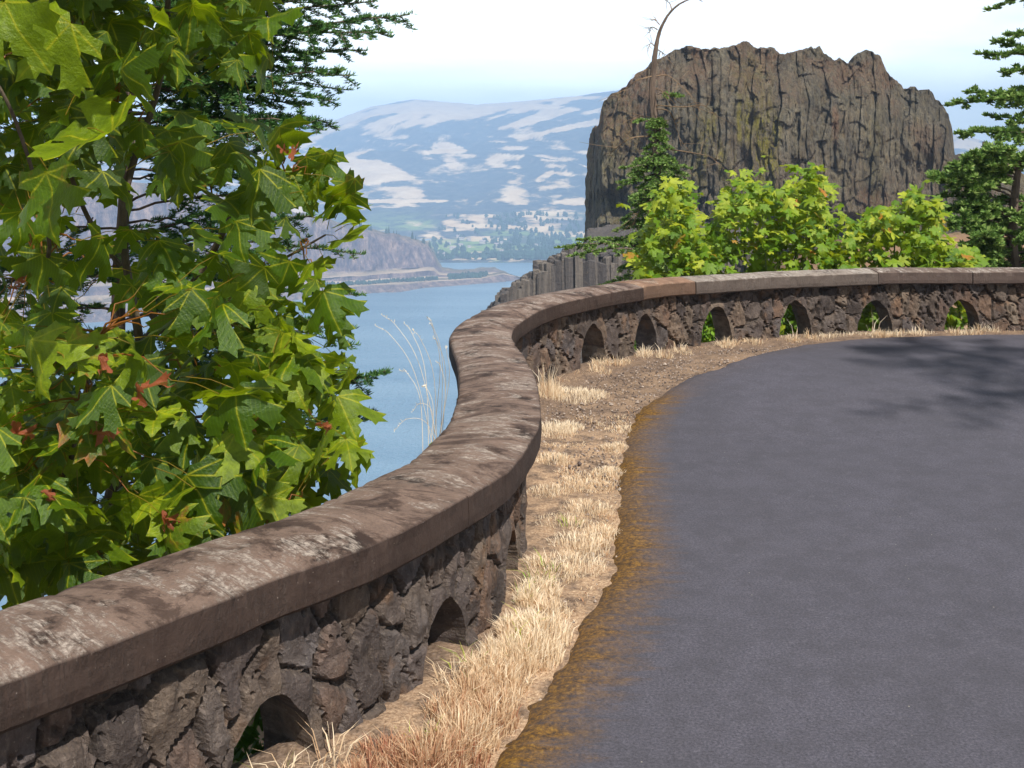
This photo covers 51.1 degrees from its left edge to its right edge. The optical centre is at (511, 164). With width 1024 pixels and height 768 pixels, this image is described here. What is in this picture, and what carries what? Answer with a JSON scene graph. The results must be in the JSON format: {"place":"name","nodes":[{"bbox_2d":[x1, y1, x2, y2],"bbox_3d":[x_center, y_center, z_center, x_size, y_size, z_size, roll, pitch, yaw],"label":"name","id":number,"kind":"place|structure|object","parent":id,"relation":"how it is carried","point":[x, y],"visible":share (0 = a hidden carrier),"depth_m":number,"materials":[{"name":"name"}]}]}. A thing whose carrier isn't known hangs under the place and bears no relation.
{"place":"outdoors","nodes":[
{"label":"outdoors","id":0,"kind":"place"},
{"bbox_2d":[0,182,519,322],"bbox_3d":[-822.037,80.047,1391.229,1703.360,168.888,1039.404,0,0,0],"label":"headland","id":1,"kind":"structure","parent":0,"point":[390,255],"depth_m":1314.46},
{"bbox_2d":[325,270,488,284],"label":"causeway","id":2,"kind":"structure","parent":1,"relation":"on","point":[462,275],"depth_m":1344.23,"materials":[{"name":"grey stone"}]},
{"bbox_2d":[0,239,532,609],"bbox_3d":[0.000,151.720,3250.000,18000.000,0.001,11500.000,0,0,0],"label":"river","id":3,"kind":"structure","parent":0,"point":[447,311],"depth_m":847.80,"materials":[{"name":"liquid"}]},
{"bbox_2d":[0,0,1023,148],"label":"sky","id":4,"kind":"structure","parent":0,"point":[476,52],"materials":[{"name":"white"}]},
{"bbox_2d":[5,90,1023,262],"bbox_3d":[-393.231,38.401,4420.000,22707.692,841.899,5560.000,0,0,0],"label":"hills","id":5,"kind":"structure","parent":0,"point":[423,168],"depth_m":3385.72,"materials":[{"name":"blue"}]},
{"bbox_2d":[431,210,585,259],"bbox_3d":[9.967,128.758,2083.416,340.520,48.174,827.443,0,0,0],"label":"woodland","id":6,"kind":"object","parent":5,"relation":"on","point":[538,252],"visible":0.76,"depth_m":1979.83,"materials":[{"name":"green plant"}]},
{"bbox_2d":[231,318,1023,767],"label":"verge","id":7,"kind":"structure","parent":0,"point":[403,711],"depth_m":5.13,"materials":[{"name":"beige plant"}]},
{"bbox_2d":[248,515,582,767],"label":"dry grass","id":8,"kind":"structure","parent":7,"relation":"on","point":[512,621],"depth_m":3.96,"materials":[{"name":"beige plant"}]},
{"bbox_2d":[0,267,1023,767],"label":"parapet wall","id":9,"kind":"structure","parent":7,"relation":"on","point":[340,613],"depth_m":3.27,"materials":[{"name":"brown stone"}]},
{"bbox_2d":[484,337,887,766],"bbox_3d":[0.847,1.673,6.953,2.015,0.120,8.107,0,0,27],"label":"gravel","id":10,"kind":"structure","parent":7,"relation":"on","point":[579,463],"depth_m":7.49,"materials":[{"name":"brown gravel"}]},
{"bbox_2d":[232,232,1023,764],"bbox_3d":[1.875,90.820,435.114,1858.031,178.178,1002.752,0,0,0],"label":"hillside","id":11,"kind":"structure","parent":0,"point":[956,236],"depth_m":110.63,"materials":[{"name":"plant"}]},
{"bbox_2d":[0,0,387,609],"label":"maple tree","id":12,"kind":"object","parent":11,"relation":"on","point":[256,461],"visible":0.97,"depth_m":3.81,"materials":[{"name":"green plant"}]},
{"bbox_2d":[0,0,418,541],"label":"fir tree","id":13,"kind":"object","parent":11,"relation":"on","point":[225,95],"visible":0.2,"depth_m":6.35,"materials":[{"name":"green plant"}]},
{"bbox_2d":[375,313,449,446],"bbox_3d":[-0.552,1.256,5.951,0.408,0.829,0.728,0,0,-11],"label":"grass tuft","id":14,"kind":"object","parent":11,"relation":"on","point":[425,385],"visible":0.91,"depth_m":5.98,"materials":[{"name":"beige plant"}]},
{"bbox_2d":[233,273,795,762],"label":"weeds","id":15,"kind":"object","parent":11,"relation":"on","point":[251,733],"visible":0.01,"depth_m":3.47,"materials":[{"name":"green plant"}]},
{"bbox_2d":[481,222,741,362],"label":"basalt columns","id":16,"kind":"structure","parent":11,"relation":"on","point":[558,272],"depth_m":91.94,"materials":[{"name":"grey stone"}]},
{"bbox_2d":[554,0,726,284],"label":"fir tree","id":17,"kind":"object","parent":11,"relation":"on","point":[655,157],"visible":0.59,"depth_m":17.38,"materials":[{"name":"green plant"}]},
{"bbox_2d":[616,176,729,351],"bbox_3d":[2.054,2.666,13.587,1.407,5.052,2.758,0,0,9],"label":"maple shrub","id":18,"kind":"object","parent":11,"relation":"on","point":[670,224],"visible":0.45,"depth_m":12.98,"materials":[{"name":"green plant"}]},
{"bbox_2d":[687,155,855,341],"bbox_3d":[3.490,2.513,13.822,2.706,5.280,2.716,0,0,0],"label":"maple shrub","id":19,"kind":"object","parent":11,"relation":"on","point":[802,206],"visible":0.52,"depth_m":13.25,"materials":[{"name":"green plant"}]},
{"bbox_2d":[826,180,955,330],"bbox_3d":[4.937,2.664,13.930,1.779,4.954,3.005,0,0,15],"label":"maple shrub","id":20,"kind":"object","parent":11,"relation":"on","point":[887,227],"visible":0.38,"depth_m":13.35,"materials":[{"name":"green plant"}]},
{"bbox_2d":[908,237,991,329],"bbox_3d":[5.483,2.776,13.468,1.290,3.802,2.996,0,0,26],"label":"maple shrub","id":21,"kind":"object","parent":11,"relation":"on","point":[964,256],"visible":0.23,"depth_m":12.91,"materials":[{"name":"green plant"}]},
{"bbox_2d":[924,140,1023,266],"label":"pine tree","id":22,"kind":"object","parent":11,"relation":"on","point":[983,221],"visible":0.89,"depth_m":15.86,"materials":[{"name":"green plant"}]},
{"bbox_2d":[943,0,1023,146],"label":"pine tree","id":23,"kind":"object","parent":11,"relation":"on","point":[1012,96],"visible":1,"depth_m":16.95,"materials":[{"name":"green plant"}]},
{"bbox_2d":[495,334,1023,767],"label":"road","id":24,"kind":"structure","parent":0,"point":[819,558],"depth_m":4.40,"materials":[{"name":"grey asphalt"}]},
{"bbox_2d":[584,41,1023,271],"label":"butte","id":25,"kind":"object","parent":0,"point":[865,128],"visible":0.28,"depth_m":120.36,"materials":[{"name":"grey stone"}]}
]}

